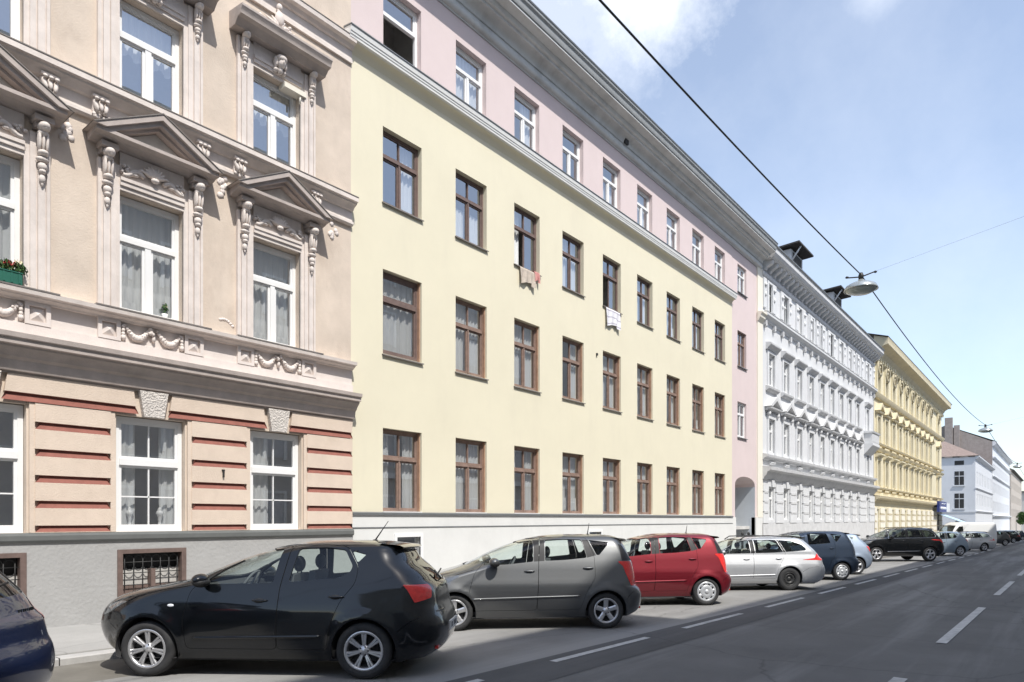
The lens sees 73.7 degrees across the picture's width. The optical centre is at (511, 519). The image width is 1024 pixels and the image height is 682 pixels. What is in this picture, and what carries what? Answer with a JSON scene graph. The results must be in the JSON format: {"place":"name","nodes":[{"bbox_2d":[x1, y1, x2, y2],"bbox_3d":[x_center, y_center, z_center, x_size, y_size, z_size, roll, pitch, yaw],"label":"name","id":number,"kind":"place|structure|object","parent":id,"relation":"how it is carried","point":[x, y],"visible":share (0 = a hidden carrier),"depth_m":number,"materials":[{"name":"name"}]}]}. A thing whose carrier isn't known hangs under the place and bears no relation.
{"place":"outdoors","nodes":[
{"label":"outdoors","id":0,"kind":"place"},
{"bbox_2d":[47,623,113,655],"bbox_3d":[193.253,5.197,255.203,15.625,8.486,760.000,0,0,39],"label":"pavement","id":1,"kind":"structure","parent":0,"point":[74,639],"depth_m":9.43,"materials":[{"name":"grey concrete"}]},
{"bbox_2d":[741,532,743,548],"bbox_3d":[10.449,1.263,30.964,0.136,1.390,0.140,0,0,39],"label":"bollard","id":2,"kind":"object","parent":1,"relation":"on","point":[742,543],"visible":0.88,"depth_m":30.93,"materials":[{"name":"metal"}]},
{"bbox_2d":[49,556,896,681],"bbox_3d":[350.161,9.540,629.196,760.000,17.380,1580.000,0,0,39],"label":"ground","id":3,"kind":"structure","parent":0,"point":[99,670],"depth_m":8.03,"materials":[{"name":"grey asphalt"}]},
{"bbox_2d":[54,649,119,666],"bbox_3d":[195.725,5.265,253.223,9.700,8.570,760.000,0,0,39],"label":"kerb","id":4,"kind":"structure","parent":3,"relation":"on","point":[76,658],"depth_m":8.46,"materials":[{"name":"grey concrete"}]},
{"bbox_2d":[0,0,362,627],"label":"ornate house","id":5,"kind":"structure","parent":3,"relation":"on","point":[188,162],"depth_m":12.12,"materials":[{"name":"paint"}]},
{"bbox_2d":[0,154,19,268],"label":"window","id":6,"kind":"structure","parent":5,"relation":"in","point":[9,167],"depth_m":10.34,"materials":[{"name":"white wood"}]},
{"bbox_2d":[0,403,22,532],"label":"window","id":7,"kind":"structure","parent":5,"relation":"in","point":[15,454],"depth_m":10.31,"materials":[{"name":"white wood"}]},
{"bbox_2d":[0,553,26,595],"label":"cellar window","id":8,"kind":"structure","parent":5,"relation":"in","point":[13,564],"depth_m":10.20,"materials":[{"name":"metal"}]},
{"bbox_2d":[0,258,27,284],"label":"flower box","id":9,"kind":"object","parent":5,"relation":"on","point":[10,274],"visible":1,"depth_m":10.02,"materials":[{"name":"green plastic"}]},
{"bbox_2d":[10,0,19,40],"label":"window","id":10,"kind":"structure","parent":5,"relation":"in","point":[14,4],"depth_m":10.32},
{"bbox_2d":[126,507,133,524],"bbox_3d":[-6.533,-0.045,11.663,0.127,0.350,0.130,0,0,39],"label":"vase","id":11,"kind":"object","parent":5,"relation":"on","point":[129,513],"visible":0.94,"depth_m":11.64,"materials":[{"name":"white ceramic"}]},
{"bbox_2d":[116,416,181,531],"bbox_3d":[-6.339,-0.760,11.854,0.212,1.930,1.120,0,0,39],"label":"window","id":12,"kind":"structure","parent":5,"relation":"in","point":[170,493],"depth_m":11.82,"materials":[{"name":"white wood"}]},
{"bbox_2d":[120,196,178,320],"bbox_3d":[-6.394,-4.455,11.898,0.253,1.980,1.060,0,0,39],"label":"window","id":13,"kind":"structure","parent":5,"relation":"in","point":[146,253],"depth_m":11.90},
{"bbox_2d":[120,0,178,113],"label":"window","id":14,"kind":"structure","parent":5,"relation":"in","point":[148,46],"depth_m":11.88,"materials":[{"name":"white wood"}]},
{"bbox_2d":[117,547,185,596],"bbox_3d":[-6.223,1.005,11.742,0.245,1.010,1.130,0,0,39],"label":"cellar window","id":15,"kind":"structure","parent":5,"relation":"in","point":[129,578],"depth_m":11.69,"materials":[{"name":"metal"}]},
{"bbox_2d":[156,507,163,523],"bbox_3d":[-6.220,-0.045,12.054,0.127,0.350,0.130,0,0,39],"label":"vase","id":16,"kind":"object","parent":5,"relation":"on","point":[159,513],"visible":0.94,"depth_m":12.03,"materials":[{"name":"white ceramic"}]},
{"bbox_2d":[159,303,168,317],"bbox_3d":[-6.162,-3.702,12.115,0.156,0.324,0.144,0,0,39],"label":"flower pot","id":17,"kind":"object","parent":5,"relation":"on","point":[164,309],"visible":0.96,"depth_m":12.09,"materials":[{"name":"white ceramic"}]},
{"bbox_2d":[250,431,297,529],"bbox_3d":[-4.839,-0.760,13.727,0.212,1.930,1.120,0,0,39],"label":"window","id":18,"kind":"structure","parent":5,"relation":"in","point":[260,470],"depth_m":13.67,"materials":[{"name":"white wood"}]},
{"bbox_2d":[253,242,294,346],"bbox_3d":[-4.894,-4.455,13.771,0.253,1.980,1.060,0,0,39],"label":"window","id":19,"kind":"structure","parent":5,"relation":"in","point":[271,288],"depth_m":13.79,"materials":[{"name":"white wood"}]},
{"bbox_2d":[253,73,295,167],"bbox_3d":[-4.870,-7.910,13.753,0.213,1.660,1.060,0,0,39],"label":"window","id":20,"kind":"structure","parent":5,"relation":"in","point":[270,108],"depth_m":13.79,"materials":[{"name":"white wood"}]},
{"bbox_2d":[344,0,777,570],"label":"yellow house","id":21,"kind":"structure","parent":3,"relation":"on","point":[496,145],"depth_m":20.22,"materials":[{"name":"paint"}]},
{"bbox_2d":[383,429,416,511],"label":"window","id":22,"kind":"structure","parent":21,"relation":"in","point":[406,459],"depth_m":16.55,"materials":[{"name":"brown wood"}]},
{"bbox_2d":[383,272,416,361],"bbox_3d":[-2.771,-4.807,16.369,0.226,1.935,1.230,0,0,39],"label":"window","id":23,"kind":"structure","parent":21,"relation":"in","point":[398,309],"depth_m":16.46,"materials":[{"name":"brown wood"}]},
{"bbox_2d":[383,0,416,67],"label":"window","id":24,"kind":"structure","parent":21,"relation":"in","point":[413,35],"depth_m":16.59,"materials":[{"name":"white wood"}]},
{"bbox_2d":[383,131,417,216],"bbox_3d":[-2.765,-8.205,16.365,0.211,1.730,1.230,0,0,39],"label":"window","id":25,"kind":"structure","parent":21,"relation":"in","point":[402,164],"depth_m":16.62,"materials":[{"name":"brown wood"}]},
{"bbox_2d":[394,533,422,557],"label":"cellar window","id":26,"kind":"structure","parent":21,"relation":"in","point":[420,535],"depth_m":16.49,"materials":[{"name":"white paint"}]},
{"bbox_2d":[456,439,481,511],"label":"window","id":27,"kind":"structure","parent":21,"relation":"in","point":[467,466],"depth_m":18.31,"materials":[{"name":"brown wood"}]},
{"bbox_2d":[456,299,481,377],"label":"window","id":28,"kind":"structure","parent":21,"relation":"in","point":[467,331],"depth_m":18.31,"materials":[{"name":"brown wood"}]},
{"bbox_2d":[456,46,481,112],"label":"window","id":29,"kind":"structure","parent":21,"relation":"in","point":[466,83],"depth_m":18.36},
{"bbox_2d":[456,173,482,247],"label":"window","id":30,"kind":"structure","parent":21,"relation":"in","point":[466,225],"depth_m":18.31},
{"bbox_2d":[514,92,534,150],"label":"window","id":31,"kind":"structure","parent":21,"relation":"in","point":[524,115],"depth_m":20.39,"materials":[{"name":"white wood"}]},
{"bbox_2d":[514,447,535,512],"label":"window","id":32,"kind":"structure","parent":21,"relation":"in","point":[526,471],"depth_m":20.43,"materials":[{"name":"brown wood"}]},
{"bbox_2d":[514,320,535,390],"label":"window","id":33,"kind":"structure","parent":21,"relation":"in","point":[523,349],"depth_m":20.21,"materials":[{"name":"glass"}]},
{"bbox_2d":[514,206,535,271],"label":"window","id":34,"kind":"structure","parent":21,"relation":"in","point":[517,229],"depth_m":20.12,"materials":[{"name":"brown wood"}]},
{"bbox_2d":[520,266,535,287],"bbox_3d":[0.434,-7.075,19.963,0.160,0.510,0.720,0,0,39],"label":"towel","id":35,"kind":"object","parent":21,"relation":"hanging from","point":[527,276],"visible":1,"depth_m":19.97,"materials":[{"name":"beige fabric"}]},
{"bbox_2d":[532,271,539,282],"bbox_3d":[0.714,-7.195,20.312,0.160,0.350,0.266,0,0,39],"label":"cloth","id":36,"kind":"object","parent":21,"relation":"hanging from","point":[537,275],"visible":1,"depth_m":20.32,"materials":[{"name":"pink fabric"}]},
{"bbox_2d":[562,453,579,513],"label":"window","id":37,"kind":"structure","parent":21,"relation":"in","point":[569,506],"depth_m":22.17,"materials":[{"name":"brown wood"}]},
{"bbox_2d":[562,338,579,401],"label":"window","id":38,"kind":"structure","parent":21,"relation":"in","point":[571,361],"depth_m":22.36,"materials":[{"name":"brown wood"}]},
{"bbox_2d":[562,234,579,293],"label":"window","id":39,"kind":"structure","parent":21,"relation":"in","point":[569,259],"depth_m":22.13,"materials":[{"name":"brown wood"}]},
{"bbox_2d":[563,130,579,181],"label":"window","id":40,"kind":"structure","parent":21,"relation":"in","point":[569,154],"depth_m":22.21,"materials":[{"name":"white wood"}]},
{"bbox_2d":[588,529,602,534],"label":"cellar window","id":41,"kind":"structure","parent":21,"relation":"in","point":[595,530],"depth_m":22.97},
{"bbox_2d":[603,459,616,513],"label":"window","id":42,"kind":"structure","parent":21,"relation":"in","point":[608,478],"depth_m":24.05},
{"bbox_2d":[603,353,616,410],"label":"window","id":43,"kind":"structure","parent":21,"relation":"in","point":[608,375],"depth_m":24.06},
{"bbox_2d":[603,161,616,207],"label":"window","id":44,"kind":"structure","parent":21,"relation":"in","point":[607,194],"depth_m":24.10,"materials":[{"name":"white wood"}]},
{"bbox_2d":[603,257,617,311],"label":"window","id":45,"kind":"structure","parent":21,"relation":"in","point":[609,278],"depth_m":24.14,"materials":[{"name":"brown wood"}]},
{"bbox_2d":[606,307,620,329],"bbox_3d":[3.499,-6.995,23.790,0.160,0.670,0.950,0,0,39],"label":"towel","id":46,"kind":"object","parent":21,"relation":"hanging from","point":[613,317],"visible":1,"depth_m":23.79,"materials":[{"name":"white fabric"}]},
{"bbox_2d":[637,463,648,513],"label":"window","id":47,"kind":"structure","parent":21,"relation":"in","point":[641,488],"depth_m":26.00,"materials":[{"name":"brown wood"}]},
{"bbox_2d":[637,365,648,418],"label":"window","id":48,"kind":"structure","parent":21,"relation":"in","point":[641,410],"depth_m":25.99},
{"bbox_2d":[637,188,648,230],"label":"window","id":49,"kind":"structure","parent":21,"relation":"in","point":[641,209],"depth_m":26.04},
{"bbox_2d":[637,277,649,326],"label":"window","id":50,"kind":"structure","parent":21,"relation":"in","point":[641,297],"depth_m":26.07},
{"bbox_2d":[667,212,675,249],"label":"window","id":51,"kind":"structure","parent":21,"relation":"in","point":[670,230],"depth_m":27.99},
{"bbox_2d":[667,467,676,514],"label":"window","id":52,"kind":"structure","parent":21,"relation":"in","point":[670,484],"depth_m":27.89,"materials":[{"name":"brown wood"}]},
{"bbox_2d":[667,376,676,424],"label":"window","id":53,"kind":"structure","parent":21,"relation":"in","point":[670,394],"depth_m":27.89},
{"bbox_2d":[667,294,676,338],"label":"window","id":54,"kind":"structure","parent":21,"relation":"in","point":[669,303],"depth_m":27.97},
{"bbox_2d":[692,470,700,514],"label":"window","id":55,"kind":"structure","parent":21,"relation":"in","point":[695,486],"depth_m":29.87,"materials":[{"name":"brown wood"}]},
{"bbox_2d":[692,385,700,430],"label":"window","id":56,"kind":"structure","parent":21,"relation":"in","point":[694,422],"depth_m":29.87,"materials":[{"name":"brown wood"}]},
{"bbox_2d":[692,309,700,350],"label":"window","id":57,"kind":"structure","parent":21,"relation":"in","point":[694,316],"depth_m":29.74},
{"bbox_2d":[692,231,700,266],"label":"window","id":58,"kind":"structure","parent":21,"relation":"in","point":[695,248],"depth_m":29.87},
{"bbox_2d":[715,473,721,514],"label":"window","id":59,"kind":"structure","parent":21,"relation":"in","point":[717,488],"depth_m":31.76,"materials":[{"name":"brown wood"}]},
{"bbox_2d":[715,394,721,435],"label":"window","id":60,"kind":"structure","parent":21,"relation":"in","point":[717,409],"depth_m":31.76,"materials":[{"name":"brown wood"}]},
{"bbox_2d":[715,322,721,360],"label":"window","id":61,"kind":"structure","parent":21,"relation":"in","point":[717,337],"depth_m":31.76,"materials":[{"name":"brown wood"}]},
{"bbox_2d":[715,250,721,281],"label":"window","id":62,"kind":"structure","parent":21,"relation":"in","point":[717,264],"depth_m":31.82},
{"bbox_2d":[738,403,743,437],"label":"window","id":63,"kind":"structure","parent":21,"relation":"in","point":[739,415],"depth_m":34.02,"materials":[{"name":"white wood"}]},
{"bbox_2d":[738,332,743,367],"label":"window","id":64,"kind":"structure","parent":21,"relation":"in","point":[740,335],"depth_m":34.05,"materials":[{"name":"wood"}]},
{"bbox_2d":[738,266,743,293],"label":"window","id":65,"kind":"structure","parent":21,"relation":"in","point":[739,277],"depth_m":33.93,"materials":[{"name":"white wood"}]},
{"bbox_2d":[761,240,884,544],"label":"white house","id":66,"kind":"structure","parent":3,"relation":"on","point":[823,351],"depth_m":43.07,"materials":[{"name":"paint"}]},
{"bbox_2d":[769,287,770,311],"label":"window","id":67,"kind":"structure","parent":66,"relation":"in","point":[769,287],"depth_m":37.24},
{"bbox_2d":[769,487,771,519],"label":"window","id":68,"kind":"structure","parent":66,"relation":"in","point":[770,498],"depth_m":37.40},
{"bbox_2d":[769,420,771,451],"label":"window","id":69,"kind":"structure","parent":66,"relation":"in","point":[770,431],"depth_m":37.40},
{"bbox_2d":[769,356,771,385],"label":"window","id":70,"kind":"structure","parent":66,"relation":"in","point":[770,366],"depth_m":37.40,"materials":[{"name":"white wood"}]},
{"bbox_2d":[784,489,786,519],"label":"window","id":71,"kind":"structure","parent":66,"relation":"in","point":[785,499],"depth_m":39.35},
{"bbox_2d":[784,425,786,455],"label":"window","id":72,"kind":"structure","parent":66,"relation":"in","point":[785,436],"depth_m":39.35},
{"bbox_2d":[784,364,786,392],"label":"window","id":73,"kind":"structure","parent":66,"relation":"in","point":[785,374],"depth_m":39.35,"materials":[{"name":"white wood"}]},
{"bbox_2d":[784,299,786,323],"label":"window","id":74,"kind":"structure","parent":66,"relation":"in","point":[785,307],"depth_m":39.35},
{"bbox_2d":[797,490,798,519],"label":"window","id":75,"kind":"structure","parent":66,"relation":"in","point":[797,490],"depth_m":41.32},
{"bbox_2d":[797,430,798,458],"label":"window","id":76,"kind":"structure","parent":66,"relation":"in","point":[797,430],"depth_m":41.32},
{"bbox_2d":[797,371,798,398],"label":"window","id":77,"kind":"structure","parent":66,"relation":"in","point":[797,371],"depth_m":41.32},
{"bbox_2d":[809,491,810,519],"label":"window","id":78,"kind":"structure","parent":66,"relation":"in","point":[809,491],"depth_m":43.20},
{"bbox_2d":[820,493,821,519],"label":"window","id":79,"kind":"structure","parent":66,"relation":"in","point":[821,493],"depth_m":45.29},
{"bbox_2d":[868,333,951,533],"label":"ochre house","id":80,"kind":"structure","parent":3,"relation":"on","point":[912,404],"depth_m":68.57,"materials":[{"name":"yellow paint"}]},
{"bbox_2d":[933,501,949,511],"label":"shop sign","id":81,"kind":"object","parent":80,"relation":"attached to","point":[942,506],"visible":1,"depth_m":85.94,"materials":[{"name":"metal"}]},
{"bbox_2d":[938,514,964,525],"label":"shop awning","id":82,"kind":"object","parent":80,"relation":"attached to","point":[953,518],"visible":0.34,"depth_m":86.72,"materials":[{"name":"fabric"}]},
{"bbox_2d":[942,441,994,530],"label":"corner house","id":83,"kind":"structure","parent":3,"relation":"on","point":[967,494],"depth_m":130.01,"materials":[{"name":"paint"}]},
{"bbox_2d":[953,471,964,485],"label":"window","id":84,"kind":"structure","parent":83,"relation":"in","point":[959,475],"depth_m":129.19,"materials":[{"name":"metal"}]},
{"bbox_2d":[953,493,964,509],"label":"window","id":85,"kind":"structure","parent":83,"relation":"in","point":[959,497],"depth_m":129.19,"materials":[{"name":"glass"}]},
{"bbox_2d":[955,460,963,464],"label":"window","id":86,"kind":"structure","parent":83,"relation":"in","point":[956,462],"depth_m":129.19,"materials":[{"name":"glass"}]},
{"bbox_2d":[942,417,1012,532],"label":"tall white house","id":87,"kind":"structure","parent":3,"relation":"on","point":[990,451],"depth_m":166.41,"materials":[{"name":"paint"}]},
{"bbox_2d":[1010,468,1023,532],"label":"tan house","id":88,"kind":"structure","parent":3,"relation":"on","point":[1016,479],"depth_m":238.16,"materials":[{"name":"beige paint"}]},
{"bbox_2d":[1016,511,1023,524],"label":"street tree","id":89,"kind":"object","parent":3,"relation":"on","point":[1020,518],"visible":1,"depth_m":239.95,"materials":[{"name":"green plant"}]},
{"bbox_2d":[1022,491,1023,531],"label":"distant house","id":90,"kind":"structure","parent":3,"relation":"on","point":[1023,508],"depth_m":336.29,"materials":[{"name":"paint"}]},
{"bbox_2d":[94,540,1023,681],"bbox_3d":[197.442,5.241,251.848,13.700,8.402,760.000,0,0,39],"label":"parking lane","id":91,"kind":"structure","parent":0,"point":[473,648],"depth_m":10.13,"materials":[{"name":"grey asphalt"}]},
{"bbox_2d":[0,571,54,681],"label":"parked car","id":92,"kind":"object","parent":91,"relation":"on","point":[27,651],"visible":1,"depth_m":5.43,"materials":[{"name":"blue paint"}]},
{"bbox_2d":[101,522,456,678],"bbox_3d":[-2.780,0.899,8.397,4.167,1.754,2.052,0,-1,4],"label":"parked car","id":93,"kind":"object","parent":91,"relation":"on","point":[380,608],"visible":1,"depth_m":7.60,"materials":[{"name":"black paint"}]},
{"bbox_2d":[437,525,640,630],"bbox_3d":[0.253,0.946,12.034,3.910,1.763,2.050,0,-1,-6],"label":"parked car","id":94,"kind":"object","parent":91,"relation":"on","point":[593,581],"visible":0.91,"depth_m":11.28,"materials":[{"name":"grey paint"}]},
{"bbox_2d":[621,527,730,604],"bbox_3d":[2.885,1.004,15.455,3.910,1.743,2.050,0,-1,-7],"label":"parked car","id":95,"kind":"object","parent":91,"relation":"on","point":[688,566],"visible":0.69,"depth_m":14.76,"materials":[{"name":"red paint"}]},
{"bbox_2d":[717,535,824,589],"bbox_3d":[6.314,1.183,19.093,4.570,1.487,2.015,0,-1,-6],"label":"parked car","id":96,"kind":"object","parent":91,"relation":"on","point":[784,566],"visible":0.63,"depth_m":18.38,"materials":[{"name":"silver metal"}]},
{"bbox_2d":[741,531,858,579],"bbox_3d":[9.245,1.177,22.720,4.223,1.600,2.007,0,-1,-6],"label":"parked car","id":97,"kind":"object","parent":91,"relation":"on","point":[840,560],"visible":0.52,"depth_m":22.07,"materials":[{"name":"blue paint"}]},
{"bbox_2d":[788,534,872,574],"bbox_3d":[11.290,1.266,25.409,3.901,1.500,2.021,0,-1,-8],"label":"parked car","id":98,"kind":"object","parent":91,"relation":"on","point":[863,553],"visible":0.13,"depth_m":24.84,"materials":[{"name":"blue paint"}]},
{"bbox_2d":[860,527,943,560],"bbox_3d":[19.845,1.271,35.569,4.777,1.743,2.240,0,0,-5],"label":"parked car","id":99,"kind":"object","parent":91,"relation":"on","point":[909,543],"visible":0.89,"depth_m":34.74,"materials":[{"name":"paint"}]},
{"bbox_2d":[935,531,968,555],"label":"parked car","id":100,"kind":"object","parent":91,"relation":"on","point":[957,544],"visible":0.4,"depth_m":41.87,"materials":[{"name":"metal"}]},
{"bbox_2d":[937,522,996,541],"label":"parked van","id":101,"kind":"object","parent":91,"relation":"on","point":[990,528],"visible":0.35,"depth_m":60.99,"materials":[{"name":"white paint"}]},
{"bbox_2d":[951,531,995,550],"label":"parked car","id":102,"kind":"object","parent":91,"relation":"on","point":[977,541],"visible":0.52,"depth_m":50.70,"materials":[{"name":"silver metal"}]},
{"bbox_2d":[996,531,1010,545],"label":"parked car","id":103,"kind":"object","parent":91,"relation":"on","point":[1003,538],"visible":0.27,"depth_m":68.14,"materials":[{"name":"black paint"}]},
{"bbox_2d":[997,530,1020,542],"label":"parked car","id":104,"kind":"object","parent":91,"relation":"on","point":[1014,538],"visible":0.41,"depth_m":80.69,"materials":[{"name":"paint"}]},
{"bbox_2d":[1011,530,1023,539],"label":"parked car","id":105,"kind":"object","parent":91,"relation":"on","point":[1021,533],"visible":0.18,"depth_m":100.92,"materials":[{"name":"blue paint"}]},
{"bbox_2d":[446,541,1023,681],"bbox_3d":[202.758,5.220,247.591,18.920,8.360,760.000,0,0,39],"label":"road","id":106,"kind":"structure","parent":0,"point":[888,631],"depth_m":10.14,"materials":[{"name":"grey asphalt"}]},
{"bbox_2d":[467,550,1023,681],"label":"road markings","id":107,"kind":"object","parent":106,"relation":"on","point":[955,630],"visible":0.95,"depth_m":11.70,"materials":[{"name":"paint"}]},
{"bbox_2d":[531,0,1023,490],"label":"sky","id":108,"kind":"structure","parent":0,"point":[895,128],"materials":[{"name":"blue"}]},
{"bbox_3d":[37.208,-4.725,22.345,11.650,30.850,68.600,0,0,39],"label":"opposite house","id":109,"kind":"object","parent":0,"visible":0},
{"bbox_2d":[877,216,1023,270],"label":"span wire","id":110,"kind":"object","parent":109,"relation":"attached to","point":[950,243],"visible":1,"depth_m":13.77,"materials":[{"name":"metal"}]},
{"bbox_2d":[598,0,1023,474],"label":"overhead cable","id":111,"kind":"object","parent":110,"relation":"hanging from","point":[678,85],"visible":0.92,"depth_m":9.15,"materials":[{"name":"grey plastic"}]},
{"bbox_2d":[844,270,878,295],"bbox_3d":[7.574,-5.125,14.817,0.680,0.470,0.680,0,0,39],"label":"street lamp","id":112,"kind":"object","parent":111,"relation":"hanging from","point":[861,286],"visible":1,"depth_m":14.67,"materials":[{"name":"metal"}]},
{"bbox_2d":[978,424,992,432],"bbox_3d":[25.648,-4.925,36.984,0.680,0.470,0.680,0,0,39],"label":"street lamp","id":113,"kind":"object","parent":111,"relation":"hanging from","point":[985,429],"visible":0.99,"depth_m":36.85,"materials":[{"name":"metal"}]},
{"bbox_2d":[1013,463,1021,467],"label":"street lamp","id":114,"kind":"object","parent":111,"relation":"hanging from","point":[1017,466],"visible":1,"depth_m":58.96,"materials":[{"name":"metal"}]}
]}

